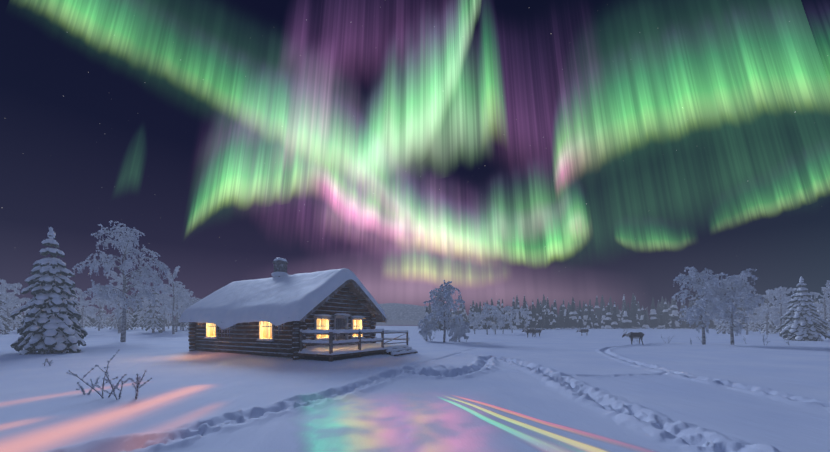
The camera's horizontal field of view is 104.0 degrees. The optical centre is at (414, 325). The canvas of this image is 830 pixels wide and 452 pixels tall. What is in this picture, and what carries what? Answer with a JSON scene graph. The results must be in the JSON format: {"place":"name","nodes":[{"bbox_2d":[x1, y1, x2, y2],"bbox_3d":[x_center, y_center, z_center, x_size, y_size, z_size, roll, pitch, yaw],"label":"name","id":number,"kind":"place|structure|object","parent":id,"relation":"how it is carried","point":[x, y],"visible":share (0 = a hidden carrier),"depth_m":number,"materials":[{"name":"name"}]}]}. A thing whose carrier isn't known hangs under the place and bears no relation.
{"place":"outdoors","nodes":[
{"label":"outdoors","id":0,"kind":"place"},
{"bbox_2d":[0,326,829,451],"bbox_3d":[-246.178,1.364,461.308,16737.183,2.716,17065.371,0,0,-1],"label":"snow ground","id":1,"kind":"structure","parent":0,"point":[570,390],"depth_m":8.29,"materials":[{"name":"white snow"}]},
{"bbox_2d":[10,227,87,354],"bbox_3d":[-23.840,-2.129,21.521,3.938,8.769,3.554,0,0,-1],"label":"spruce","id":2,"kind":"object","parent":1,"relation":"on","point":[49,322],"visible":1,"depth_m":20.70,"materials":[{"name":"white plant"}]},
{"bbox_2d":[0,266,200,333],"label":"wood","id":3,"kind":"object","parent":1,"relation":"on","point":[9,301],"visible":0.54,"depth_m":61.32,"materials":[{"name":"white plant"}]},
{"bbox_2d":[72,220,169,341],"bbox_3d":[-30.484,-4.514,34.394,6.553,13.138,7.833,0,0,34],"label":"birch","id":4,"kind":"object","parent":1,"relation":"on","point":[125,245],"visible":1,"depth_m":34.33,"materials":[{"name":"white plant"}]},
{"bbox_2d":[179,258,417,361],"bbox_3d":[-7.518,-1.230,20.487,13.520,6.393,7.650,0,0,30],"label":"log cabin","id":5,"kind":"object","parent":1,"relation":"on","point":[332,315],"visible":0.98,"depth_m":18.03,"materials":[{"name":"brown wood"}]},
{"bbox_2d":[174,303,468,324],"bbox_3d":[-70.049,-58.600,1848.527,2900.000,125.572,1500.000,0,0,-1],"label":"hill","id":6,"kind":"structure","parent":1,"relation":"on","point":[402,314],"depth_m":1395.19,"materials":[{"name":"white snow"}]},
{"bbox_2d":[2,293,828,330],"bbox_3d":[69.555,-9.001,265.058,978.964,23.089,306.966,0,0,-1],"label":"forest edge","id":7,"kind":"object","parent":1,"relation":"on","point":[634,317],"visible":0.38,"depth_m":161.26,"materials":[{"name":"white plant"}]},
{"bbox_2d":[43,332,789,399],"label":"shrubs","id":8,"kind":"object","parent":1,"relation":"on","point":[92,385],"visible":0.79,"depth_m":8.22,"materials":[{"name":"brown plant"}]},
{"bbox_2d":[522,325,534,336],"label":"reindeer","id":9,"kind":"object","parent":1,"relation":"on","point":[527,331],"visible":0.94,"depth_m":47.22,"materials":[{"name":"fur"}]},
{"bbox_2d":[534,325,544,336],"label":"reindeer","id":10,"kind":"object","parent":1,"relation":"on","point":[538,331],"visible":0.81,"depth_m":50.30,"materials":[{"name":"fur"}]},
{"bbox_2d":[577,328,588,335],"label":"reindeer","id":11,"kind":"object","parent":1,"relation":"on","point":[584,331],"visible":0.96,"depth_m":57.49,"materials":[{"name":"fur"}]},
{"bbox_2d":[423,266,764,344],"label":"snow-covered trees","id":12,"kind":"object","parent":1,"relation":"on","point":[703,285],"visible":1,"depth_m":31.19,"materials":[{"name":"white snow"}]},
{"bbox_2d":[418,280,829,341],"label":"wood","id":13,"kind":"object","parent":1,"relation":"on","point":[461,328],"visible":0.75,"depth_m":64.69,"materials":[{"name":"white plant"}]},
{"bbox_2d":[622,329,643,344],"bbox_3d":[20.491,0.949,30.465,1.965,1.830,0.747,0,0,7],"label":"reindeer","id":14,"kind":"object","parent":1,"relation":"on","point":[635,335],"visible":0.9,"depth_m":30.31,"materials":[{"name":"fur"}]},
{"bbox_2d":[776,276,829,340],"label":"spruce","id":15,"kind":"object","parent":1,"relation":"on","point":[801,315],"visible":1,"depth_m":39.13,"materials":[{"name":"white plant"}]},
{"bbox_2d":[0,0,829,325],"label":"sky","id":16,"kind":"structure","parent":0,"point":[580,150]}
]}

